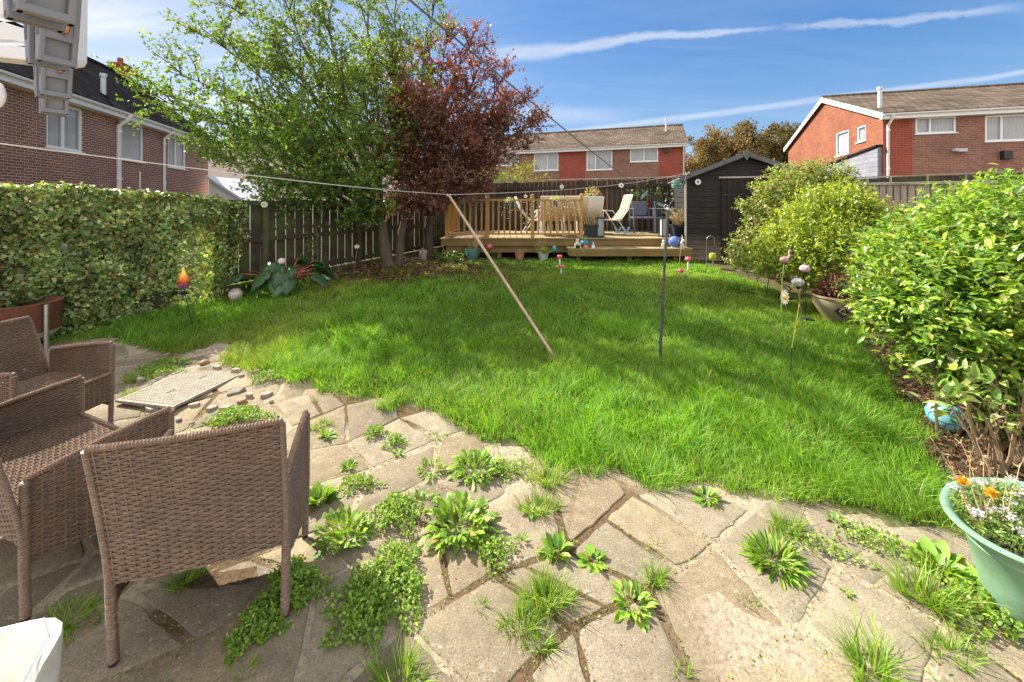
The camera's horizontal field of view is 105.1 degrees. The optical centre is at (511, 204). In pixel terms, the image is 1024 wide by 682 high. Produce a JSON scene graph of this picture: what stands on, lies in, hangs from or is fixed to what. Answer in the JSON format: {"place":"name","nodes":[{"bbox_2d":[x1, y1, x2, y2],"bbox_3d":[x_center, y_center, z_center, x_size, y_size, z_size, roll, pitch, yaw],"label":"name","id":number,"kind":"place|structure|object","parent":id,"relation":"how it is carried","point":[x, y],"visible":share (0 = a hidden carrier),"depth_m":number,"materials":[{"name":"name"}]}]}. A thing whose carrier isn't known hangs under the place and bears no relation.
{"place":"outdoors","nodes":[
{"label":"outdoors","id":0,"kind":"place"},
{"bbox_2d":[0,0,87,107],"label":"clip hanger","id":1,"kind":"object","parent":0,"point":[11,39],"visible":0.36,"depth_m":0.34,"materials":[{"name":"plastic"}]},
{"bbox_2d":[3,0,77,32],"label":"clothes peg","id":2,"kind":"object","parent":1,"relation":"hanging from","point":[58,16],"visible":1,"depth_m":0.13,"materials":[{"name":"white plastic"}]},
{"bbox_2d":[23,0,81,71],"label":"clothes peg","id":3,"kind":"object","parent":1,"relation":"hanging from","point":[44,48],"visible":0.7,"depth_m":0.20,"materials":[{"name":"white plastic"}]},
{"bbox_2d":[33,65,72,101],"bbox_3d":[-0.298,-0.100,0.255,0.036,0.062,0.014,0,0,30],"label":"clothes peg","id":4,"kind":"object","parent":1,"relation":"hanging from","point":[51,84],"visible":0.43,"depth_m":0.25,"materials":[{"name":"white plastic"}]},
{"bbox_2d":[39,98,68,116],"bbox_3d":[-0.350,-0.100,0.300,0.036,0.062,0.013,0,0,35],"label":"clothes peg","id":5,"kind":"object","parent":1,"relation":"hanging from","point":[53,107],"visible":0.3,"depth_m":0.30,"materials":[{"name":"white plastic"}]},
{"bbox_2d":[0,334,1023,681],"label":"patio","id":6,"kind":"structure","parent":0,"point":[700,608],"depth_m":1.73,"materials":[{"name":"stone"}]},
{"bbox_2d":[0,617,63,681],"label":"plastic tub","id":7,"kind":"object","parent":6,"relation":"on","point":[31,651],"visible":1,"depth_m":1.06,"materials":[{"name":"plastic"}]},
{"bbox_2d":[0,295,64,352],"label":"fire pit","id":8,"kind":"object","parent":6,"relation":"on","point":[46,315],"visible":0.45,"depth_m":4.20,"materials":[{"name":"brown metal"}]},
{"bbox_2d":[0,316,115,423],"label":"rattan chair","id":9,"kind":"object","parent":6,"relation":"on","point":[93,363],"visible":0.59,"depth_m":2.97,"materials":[{"name":"wicker"}]},
{"bbox_2d":[34,583,104,633],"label":"grass tuft","id":10,"kind":"object","parent":6,"relation":"on","point":[92,604],"visible":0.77,"depth_m":1.63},
{"bbox_2d":[0,375,174,622],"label":"rattan chair","id":11,"kind":"object","parent":6,"relation":"on","point":[49,433],"visible":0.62,"depth_m":1.84,"materials":[{"name":"wicker"}]},
{"bbox_2d":[124,363,190,376],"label":"creeping weed","id":12,"kind":"object","parent":6,"relation":"on","point":[157,368],"visible":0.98,"depth_m":3.79,"materials":[{"name":"green plant"}]},
{"bbox_2d":[115,369,247,408],"bbox_3d":[-2.929,1.630,3.546,0.590,0.024,0.718,0,0,11],"label":"manhole cover","id":13,"kind":"object","parent":6,"relation":"on","point":[176,391],"visible":1,"depth_m":3.44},
{"bbox_2d":[150,563,216,598],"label":"grass tuft","id":14,"kind":"object","parent":6,"relation":"on","point":[190,578],"visible":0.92,"depth_m":1.76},
{"bbox_2d":[80,410,310,667],"bbox_3d":[-1.250,1.261,1.674,0.619,0.878,0.580,0,0,-18],"label":"rattan chair","id":15,"kind":"object","parent":6,"relation":"on","point":[169,502],"visible":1,"depth_m":1.47,"materials":[{"name":"wicker"}]},
{"bbox_2d":[199,403,278,427],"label":"creeping weed","id":16,"kind":"object","parent":6,"relation":"on","point":[237,414],"visible":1,"depth_m":3.06,"materials":[{"name":"green plant"}]},
{"bbox_2d":[221,598,293,669],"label":"creeping weed","id":17,"kind":"object","parent":6,"relation":"on","point":[249,628],"visible":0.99,"depth_m":1.54,"materials":[{"name":"green plant"}]},
{"bbox_2d":[247,368,288,385],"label":"creeping weed","id":18,"kind":"object","parent":6,"relation":"on","point":[273,373],"visible":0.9,"depth_m":3.64,"materials":[{"name":"green plant"}]},
{"bbox_2d":[247,554,336,627],"bbox_3d":[-0.977,1.662,1.689,0.325,0.093,0.316,0,0,29],"label":"creeping weed","id":19,"kind":"object","parent":6,"relation":"on","point":[300,574],"visible":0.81,"depth_m":1.70,"materials":[{"name":"green plant"}]},
{"bbox_2d":[309,480,341,510],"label":"broadleaf weed","id":20,"kind":"object","parent":6,"relation":"on","point":[316,490],"visible":0.86,"depth_m":2.25,"materials":[{"name":"green plant"}]},
{"bbox_2d":[310,502,376,558],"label":"broadleaf weed","id":21,"kind":"object","parent":6,"relation":"on","point":[341,515],"visible":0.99,"depth_m":2.00,"materials":[{"name":"green plant"}]},
{"bbox_2d":[317,580,390,657],"bbox_3d":[-0.623,1.666,1.618,0.260,0.086,0.300,0,0,0],"label":"creeping weed","id":22,"kind":"object","parent":6,"relation":"on","point":[356,623],"visible":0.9,"depth_m":1.55,"materials":[{"name":"green plant"}]},
{"bbox_2d":[336,472,388,496],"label":"creeping weed","id":23,"kind":"object","parent":6,"relation":"on","point":[359,480],"visible":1,"depth_m":2.36,"materials":[{"name":"green plant"}]},
{"bbox_2d":[322,538,426,633],"bbox_3d":[-0.582,1.655,1.762,0.445,0.108,0.436,0,0,0],"label":"creeping weed","id":24,"kind":"object","parent":6,"relation":"on","point":[400,568],"visible":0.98,"depth_m":1.71,"materials":[{"name":"green plant"}]},
{"bbox_2d":[357,489,422,538],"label":"creeping weed","id":25,"kind":"object","parent":6,"relation":"on","point":[390,506],"visible":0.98,"depth_m":2.10,"materials":[{"name":"green plant"}]},
{"bbox_2d":[336,623,450,681],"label":"grass tuft","id":26,"kind":"object","parent":6,"relation":"on","point":[409,660],"visible":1,"depth_m":1.42,"materials":[{"name":"plant"}]},
{"bbox_2d":[406,488,441,513],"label":"broadleaf weed","id":27,"kind":"object","parent":6,"relation":"on","point":[422,494],"visible":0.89,"depth_m":2.25,"materials":[{"name":"green plant"}]},
{"bbox_2d":[416,455,448,482],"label":"broadleaf weed","id":28,"kind":"object","parent":6,"relation":"on","point":[425,461],"visible":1,"depth_m":2.50,"materials":[{"name":"green plant"}]},
{"bbox_2d":[418,489,500,557],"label":"broadleaf weed","id":29,"kind":"object","parent":6,"relation":"on","point":[446,510],"visible":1,"depth_m":2.04,"materials":[{"name":"green plant"}]},
{"bbox_2d":[446,446,503,491],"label":"broadleaf weed","id":30,"kind":"object","parent":6,"relation":"on","point":[479,455],"visible":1,"depth_m":2.50,"materials":[{"name":"green plant"}]},
{"bbox_2d":[473,534,517,578],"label":"creeping weed","id":31,"kind":"object","parent":6,"relation":"on","point":[494,542],"visible":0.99,"depth_m":1.88,"materials":[{"name":"green plant"}]},
{"bbox_2d":[481,458,533,482],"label":"creeping weed","id":32,"kind":"object","parent":6,"relation":"on","point":[501,469],"visible":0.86,"depth_m":2.50,"materials":[{"name":"green plant"}]},
{"bbox_2d":[0,336,1017,681],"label":"joint moss","id":33,"kind":"object","parent":6,"relation":"on","point":[578,590],"visible":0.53,"depth_m":1.76,"materials":[{"name":"green plant"}]},
{"bbox_2d":[483,580,562,645],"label":"grass tuft","id":34,"kind":"object","parent":6,"relation":"on","point":[524,613],"visible":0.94,"depth_m":1.60,"materials":[{"name":"plant"}]},
{"bbox_2d":[509,482,566,518],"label":"grass tuft","id":35,"kind":"object","parent":6,"relation":"on","point":[537,498],"visible":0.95,"depth_m":2.21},
{"bbox_2d":[510,620,567,664],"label":"grass tuft","id":36,"kind":"object","parent":6,"relation":"on","point":[547,642],"visible":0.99,"depth_m":1.51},
{"bbox_2d":[496,548,587,635],"bbox_3d":[0.145,1.648,1.689,0.441,0.133,0.400,0,0,-18],"label":"grass tuft","id":37,"kind":"object","parent":6,"relation":"on","point":[543,587],"visible":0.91,"depth_m":1.70,"materials":[{"name":"plant"}]},
{"bbox_2d":[61,373,1023,681],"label":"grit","id":38,"kind":"object","parent":6,"relation":"on","point":[501,561],"visible":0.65,"depth_m":1.75,"materials":[{"name":"grey stone"}]},
{"bbox_2d":[517,449,591,490],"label":"grass tuft","id":39,"kind":"object","parent":6,"relation":"on","point":[538,477],"visible":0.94,"depth_m":2.43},
{"bbox_2d":[535,530,573,563],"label":"broadleaf weed","id":40,"kind":"object","parent":6,"relation":"on","point":[550,543],"visible":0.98,"depth_m":1.92,"materials":[{"name":"green plant"}]},
{"bbox_2d":[576,544,607,573],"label":"broadleaf weed","id":41,"kind":"object","parent":6,"relation":"on","point":[589,550],"visible":1,"depth_m":1.87,"materials":[{"name":"green plant"}]},
{"bbox_2d":[609,577,657,632],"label":"broadleaf weed","id":42,"kind":"object","parent":6,"relation":"on","point":[640,619],"visible":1,"depth_m":1.66,"materials":[{"name":"green plant"}]},
{"bbox_2d":[633,546,674,597],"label":"grass tuft","id":43,"kind":"object","parent":6,"relation":"on","point":[660,580],"visible":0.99,"depth_m":1.77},
{"bbox_2d":[689,484,723,508],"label":"broadleaf weed","id":44,"kind":"object","parent":6,"relation":"on","point":[708,492],"visible":1,"depth_m":2.27,"materials":[{"name":"green plant"}]},
{"bbox_2d":[738,524,816,591],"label":"broadleaf weed","id":45,"kind":"object","parent":6,"relation":"on","point":[767,543],"visible":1,"depth_m":1.87,"materials":[{"name":"green plant"}]},
{"bbox_2d":[753,495,820,543],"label":"grass tuft","id":46,"kind":"object","parent":6,"relation":"on","point":[778,523],"visible":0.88,"depth_m":2.06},
{"bbox_2d":[774,520,879,568],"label":"creeping weed","id":47,"kind":"object","parent":6,"relation":"on","point":[832,546],"visible":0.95,"depth_m":1.94,"materials":[{"name":"green plant"}]},
{"bbox_2d":[823,520,939,568],"bbox_3d":[1.835,1.676,1.972,0.454,0.070,0.196,0,0,29],"label":"creeping weed","id":48,"kind":"object","parent":6,"relation":"on","point":[868,531],"visible":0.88,"depth_m":1.97,"materials":[{"name":"green plant"}]},
{"bbox_2d":[810,588,955,681],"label":"grass tuft","id":49,"kind":"object","parent":6,"relation":"on","point":[885,671],"visible":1,"depth_m":1.45,"materials":[{"name":"plant"}]},
{"bbox_2d":[824,527,1023,646],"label":"grass tuft","id":50,"kind":"object","parent":6,"relation":"on","point":[919,584],"visible":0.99,"depth_m":1.70,"materials":[{"name":"plant"}]},
{"bbox_2d":[899,534,978,589],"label":"broadleaf weed","id":51,"kind":"object","parent":6,"relation":"on","point":[933,546],"visible":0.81,"depth_m":1.84,"materials":[{"name":"green plant"}]},
{"bbox_2d":[899,613,1012,678],"bbox_3d":[1.653,1.668,1.472,0.343,0.093,0.260,0,0,0],"label":"grass tuft","id":52,"kind":"object","parent":6,"relation":"on","point":[952,645],"visible":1,"depth_m":1.50,"materials":[{"name":"plant"}]},
{"bbox_2d":[920,563,1023,647],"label":"creeping weed","id":53,"kind":"object","parent":6,"relation":"on","point":[990,614],"visible":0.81,"depth_m":1.59,"materials":[{"name":"green plant"}]},
{"bbox_2d":[929,436,1023,628],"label":"oval planter","id":54,"kind":"object","parent":6,"relation":"on","point":[985,514],"visible":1,"depth_m":1.64,"materials":[{"name":"green plastic"}]},
{"bbox_2d":[16,0,1023,198],"label":"sky","id":55,"kind":"structure","parent":0,"point":[694,64],"materials":[{"name":"blue"}]},
{"bbox_2d":[42,221,1023,539],"bbox_3d":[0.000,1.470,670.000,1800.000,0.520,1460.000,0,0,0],"label":"ground","id":56,"kind":"structure","parent":0,"point":[889,517],"depth_m":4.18,"materials":[{"name":"plant"}]},
{"bbox_2d":[0,21,214,231],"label":"brick house","id":57,"kind":"structure","parent":56,"relation":"on","point":[97,119],"depth_m":12.50,"materials":[{"name":"brick"}]},
{"bbox_2d":[45,106,85,153],"bbox_3d":[-12.768,-2.183,11.174,0.189,1.335,1.338,0,0,-16],"label":"window","id":58,"kind":"structure","parent":57,"relation":"in","point":[62,133],"depth_m":11.33,"materials":[{"name":"plastic"}]},
{"bbox_2d":[119,120,145,163],"bbox_3d":[-13.565,-2.207,13.956,0.186,1.385,1.376,0,0,-16],"label":"window","id":59,"kind":"structure","parent":57,"relation":"in","point":[130,143],"depth_m":14.10,"materials":[{"name":"glass"}]},
{"bbox_2d":[167,136,186,170],"bbox_3d":[-14.381,-2.183,16.799,0.189,1.335,1.476,0,0,-16],"label":"window","id":60,"kind":"structure","parent":57,"relation":"in","point":[176,154],"depth_m":16.87,"materials":[{"name":"glass"}]},
{"bbox_2d":[0,181,249,339],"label":"ivy hedge","id":61,"kind":"object","parent":56,"relation":"on","point":[96,256],"visible":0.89,"depth_m":4.96,"materials":[{"name":"green plant"}]},
{"bbox_2d":[176,267,191,323],"bbox_3d":[-4.140,1.185,4.957,0.181,0.790,0.140,0,0,32],"label":"flame torch","id":62,"kind":"object","parent":56,"relation":"on","point":[183,281],"visible":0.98,"depth_m":4.94,"materials":[{"name":"orange glass"}]},
{"bbox_2d":[206,176,275,229],"bbox_3d":[-13.418,0.025,19.850,1.888,2.749,2.800,0,0,0],"label":"lean to","id":63,"kind":"object","parent":56,"relation":"on","point":[219,186],"visible":0.32,"depth_m":18.72,"materials":[{"name":"white paint"}]},
{"bbox_2d":[91,0,465,269],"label":"green tree","id":64,"kind":"object","parent":56,"relation":"on","point":[297,134],"visible":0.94,"depth_m":7.22,"materials":[{"name":"green plant"}]},
{"bbox_2d":[224,257,335,298],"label":"rhubarb plant","id":65,"kind":"object","parent":56,"relation":"on","point":[276,278],"visible":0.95,"depth_m":6.07,"materials":[{"name":"green plant"}]},
{"bbox_2d":[208,133,436,224],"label":"rendered house","id":66,"kind":"structure","parent":56,"relation":"on","point":[220,174],"depth_m":24.00,"materials":[{"name":"paint"}]},
{"bbox_2d":[214,198,474,293],"bbox_3d":[-2.833,0.732,8.850,0.090,1.720,6.576,0,0,33],"label":"close board fence","id":67,"kind":"object","parent":56,"relation":"on","point":[258,250],"visible":0.34,"depth_m":7.44,"materials":[{"name":"wood"}]},
{"bbox_2d":[254,257,576,295],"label":"fallen leaves","id":68,"kind":"object","parent":56,"relation":"on","point":[405,273],"visible":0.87,"depth_m":7.57,"materials":[{"name":"brown plant"}]},
{"bbox_2d":[365,10,555,259],"bbox_3d":[-1.036,-1.620,8.476,4.041,5.952,2.906,0,0,0],"label":"plum tree","id":69,"kind":"object","parent":56,"relation":"on","point":[471,137],"visible":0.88,"depth_m":8.23,"materials":[{"name":"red plant"}]},
{"bbox_2d":[428,249,497,263],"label":"ground weed","id":70,"kind":"object","parent":56,"relation":"on","point":[448,258],"visible":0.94,"depth_m":8.53,"materials":[{"name":"green plant"}]},
{"bbox_2d":[446,195,554,357],"bbox_3d":[-0.200,0.742,4.659,1.765,1.773,0.051,0,0,41],"label":"clothes prop","id":71,"kind":"object","parent":56,"relation":"on","point":[504,280],"visible":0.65,"depth_m":4.56,"materials":[{"name":"brown wood"}]},
{"bbox_2d":[467,155,547,209],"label":"yellow shrub","id":72,"kind":"object","parent":56,"relation":"on","point":[526,173],"visible":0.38,"depth_m":14.20,"materials":[{"name":"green plant"}]},
{"bbox_2d":[440,231,692,260],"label":"timber deck","id":73,"kind":"structure","parent":56,"relation":"on","point":[630,245],"depth_m":8.90,"materials":[{"name":"wood"}]},
{"bbox_2d":[445,194,582,237],"bbox_3d":[0.047,0.280,10.124,3.166,1.040,2.416,0,0,0],"label":"deck railing","id":74,"kind":"object","parent":73,"relation":"on","point":[452,221],"visible":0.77,"depth_m":8.95,"materials":[{"name":"brown wood"}]},
{"bbox_2d":[536,196,563,235],"bbox_3d":[0.938,0.282,9.644,0.607,0.968,0.798,0,0,-3],"label":"sling chair","id":75,"kind":"object","parent":73,"relation":"on","point":[547,212],"visible":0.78,"depth_m":9.39,"materials":[{"name":"beige fabric"}]},
{"bbox_2d":[564,196,588,235],"bbox_3d":[1.547,0.282,9.594,0.607,0.968,0.798,0,0,3],"label":"sling chair","id":76,"kind":"object","parent":73,"relation":"on","point":[585,204],"visible":0.56,"depth_m":9.30,"materials":[{"name":"beige fabric"}]},
{"bbox_2d":[583,212,598,237],"bbox_3d":[1.827,0.464,9.154,0.460,0.591,0.467,0,0,0],"label":"square planter","id":77,"kind":"object","parent":73,"relation":"on","point":[590,229],"visible":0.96,"depth_m":9.03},
{"bbox_2d":[587,196,603,222],"bbox_3d":[2.018,0.282,10.295,0.607,0.968,0.798,0,0,-6],"label":"sling chair","id":78,"kind":"object","parent":73,"relation":"on","point":[596,203],"visible":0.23,"depth_m":9.98,"materials":[{"name":"fabric"}]},
{"bbox_2d":[603,194,632,234],"bbox_3d":[2.597,0.257,10.011,0.808,1.018,0.607,0,0,-6],"label":"sling chair","id":79,"kind":"object","parent":73,"relation":"on","point":[623,209],"visible":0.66,"depth_m":9.90,"materials":[{"name":"fabric"}]},
{"bbox_2d":[629,201,653,232],"bbox_3d":[3.536,0.338,10.716,0.575,0.844,0.561,0,0,3],"label":"plastic armchair","id":80,"kind":"object","parent":73,"relation":"on","point":[639,209],"visible":0.88,"depth_m":10.92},
{"bbox_2d":[662,207,684,236],"bbox_3d":[4.052,0.368,9.298,1.147,0.784,1.185,0,0,0],"label":"square planter","id":81,"kind":"object","parent":73,"relation":"on","point":[677,228],"visible":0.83,"depth_m":9.12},
{"bbox_2d":[474,118,688,222],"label":"terrace house","id":82,"kind":"structure","parent":56,"relation":"on","point":[649,151],"depth_m":25.98,"materials":[{"name":"red brick"}]},
{"bbox_2d":[533,153,558,171],"bbox_3d":[2.338,-2.903,26.838,1.806,1.260,0.190,0,0,19],"label":"window","id":83,"kind":"structure","parent":82,"relation":"in","point":[549,161],"depth_m":26.88,"materials":[{"name":"plastic"}]},
{"bbox_2d":[586,150,612,170],"bbox_3d":[5.704,-2.886,25.650,1.744,1.341,0.183,0,0,19],"label":"window","id":84,"kind":"structure","parent":82,"relation":"in","point":[593,163],"depth_m":25.71,"materials":[{"name":"glass"}]},
{"bbox_2d":[629,148,658,162],"bbox_3d":[8.317,-3.087,24.734,1.749,0.860,0.190,0,0,19],"label":"window","id":85,"kind":"structure","parent":82,"relation":"in","point":[651,154],"depth_m":24.75,"materials":[{"name":"plastic"}]},
{"bbox_2d":[460,172,843,237],"bbox_3d":[3.216,0.266,11.547,11.524,2.268,0.123,0,0,12],"label":"close board fence","id":86,"kind":"object","parent":56,"relation":"on","point":[614,194],"visible":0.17,"depth_m":11.65,"materials":[{"name":"wood"}]},
{"bbox_2d":[489,197,526,230],"bbox_3d":[-0.184,0.282,12.120,1.281,1.045,0.620,0,0,0],"label":"black storage box","id":87,"kind":"object","parent":86,"relation":"attached to","point":[506,217],"visible":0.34,"depth_m":11.90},
{"bbox_2d":[659,204,669,357],"bbox_3d":[1.562,0.848,4.040,0.120,1.708,0.038,0,0,0],"label":"line post","id":88,"kind":"object","parent":56,"relation":"on","point":[663,292],"visible":0.92,"depth_m":4.03,"materials":[{"name":"metal"}]},
{"bbox_2d":[409,0,666,206],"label":"washing line","id":89,"kind":"object","parent":88,"relation":"attached to","point":[447,31],"visible":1,"depth_m":1.22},
{"bbox_2d":[685,117,782,173],"bbox_3d":[21.794,-3.635,39.843,9.436,10.071,9.433,0,0,0],"label":"autumn tree","id":90,"kind":"object","parent":56,"relation":"on","point":[714,148],"visible":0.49,"depth_m":38.03,"materials":[{"name":"brown plant"}]},
{"bbox_2d":[668,150,814,260],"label":"garden shed","id":91,"kind":"structure","parent":56,"relation":"on","point":[706,204],"depth_m":8.64,"materials":[{"name":"wood"}]},
{"bbox_2d":[0,143,686,194],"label":"washing line","id":92,"kind":"object","parent":91,"relation":"attached to","point":[245,174],"visible":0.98,"depth_m":2.33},
{"bbox_2d":[721,178,768,258],"bbox_3d":[5.026,0.310,8.463,0.922,1.740,0.079,0,0,15],"label":"door","id":93,"kind":"structure","parent":91,"relation":"in","point":[731,189],"depth_m":8.54,"materials":[{"name":"black wood"}]},
{"bbox_2d":[749,119,800,163],"bbox_3d":[27.772,-3.676,42.528,10.360,10.151,9.587,0,0,0],"label":"autumn tree","id":94,"kind":"object","parent":56,"relation":"on","point":[783,135],"visible":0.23,"depth_m":39.60,"materials":[{"name":"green plant"}]},
{"bbox_2d":[720,155,865,280],"bbox_3d":[4.752,0.277,6.855,2.469,2.272,1.230,0,0,-10],"label":"climbing shrub","id":95,"kind":"object","parent":56,"relation":"on","point":[821,174],"visible":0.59,"depth_m":6.73,"materials":[{"name":"green plant"}]},
{"bbox_2d":[780,290,814,371],"bbox_3d":[2.742,1.243,3.766,0.298,0.862,0.154,0,0,0],"label":"flower stake","id":96,"kind":"object","parent":56,"relation":"on","point":[785,297],"visible":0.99,"depth_m":3.76,"materials":[{"name":"green plastic"}]},
{"bbox_2d":[738,175,897,294],"bbox_3d":[4.690,0.498,5.779,2.406,1.911,1.706,0,0,-28],"label":"rounded shrub","id":97,"kind":"object","parent":56,"relation":"on","point":[821,242],"visible":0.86,"depth_m":5.58,"materials":[{"name":"green plant"}]},
{"bbox_2d":[810,261,862,323],"bbox_3d":[4.301,1.110,5.164,0.680,0.811,0.675,0,0,16],"label":"glazed pot","id":98,"kind":"object","parent":56,"relation":"on","point":[827,305],"visible":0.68,"depth_m":5.05,"materials":[{"name":"beige ceramic"}]},
{"bbox_2d":[819,144,882,178],"bbox_3d":[16.304,-0.655,19.603,0.230,3.710,6.600,0,0,16],"label":"lean to","id":99,"kind":"object","parent":56,"relation":"on","point":[868,160],"visible":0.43,"depth_m":17.25,"materials":[{"name":"stone"}]},
{"bbox_2d":[784,82,1023,181],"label":"gable house","id":100,"kind":"structure","parent":56,"relation":"on","point":[965,129],"depth_m":16.23,"materials":[{"name":"red brick"}]},
{"bbox_2d":[835,129,848,156],"bbox_3d":[16.453,-3.026,19.519,0.184,1.225,1.304,0,0,16],"label":"window","id":101,"kind":"structure","parent":100,"relation":"in","point":[842,138],"depth_m":19.69,"materials":[{"name":"plastic"}]},
{"bbox_2d":[914,117,958,134],"bbox_3d":[17.187,-3.202,15.953,1.395,0.707,0.186,0,0,16],"label":"window","id":102,"kind":"structure","parent":100,"relation":"in","point":[941,125],"depth_m":15.97,"materials":[{"name":"plastic"}]},
{"bbox_2d":[984,114,1023,142],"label":"window","id":103,"kind":"structure","parent":100,"relation":"in","point":[998,128],"depth_m":15.37,"materials":[{"name":"plastic"}]},
{"bbox_2d":[830,163,1023,466],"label":"laurel bush","id":104,"kind":"object","parent":56,"relation":"on","point":[967,250],"visible":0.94,"depth_m":2.92,"materials":[{"name":"green plant"}]},
{"bbox_2d":[836,180,1022,255],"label":"board fence","id":105,"kind":"object","parent":56,"relation":"on","point":[881,189],"visible":0.13,"depth_m":8.96,"materials":[{"name":"wood"}]},
{"bbox_2d":[851,170,1023,216],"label":"board fence","id":106,"kind":"object","parent":56,"relation":"on","point":[905,178],"visible":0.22,"depth_m":11.93,"materials":[{"name":"wood"}]},
{"bbox_2d":[866,333,1023,482],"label":"bark mulch","id":107,"kind":"object","parent":56,"relation":"on","point":[979,473],"visible":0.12,"depth_m":2.85,"materials":[{"name":"wood"}]},
{"bbox_2d":[924,400,968,431],"bbox_3d":[3.269,1.592,2.951,0.230,0.213,0.235,0,0,0],"label":"ceramic ball","id":108,"kind":"object","parent":107,"relation":"on","point":[947,423],"visible":0.5,"depth_m":2.88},
{"bbox_2d":[907,321,1023,478],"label":"spotted laurel","id":109,"kind":"object","parent":56,"relation":"on","point":[970,374],"visible":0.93,"depth_m":2.50,"materials":[{"name":"green plant"}]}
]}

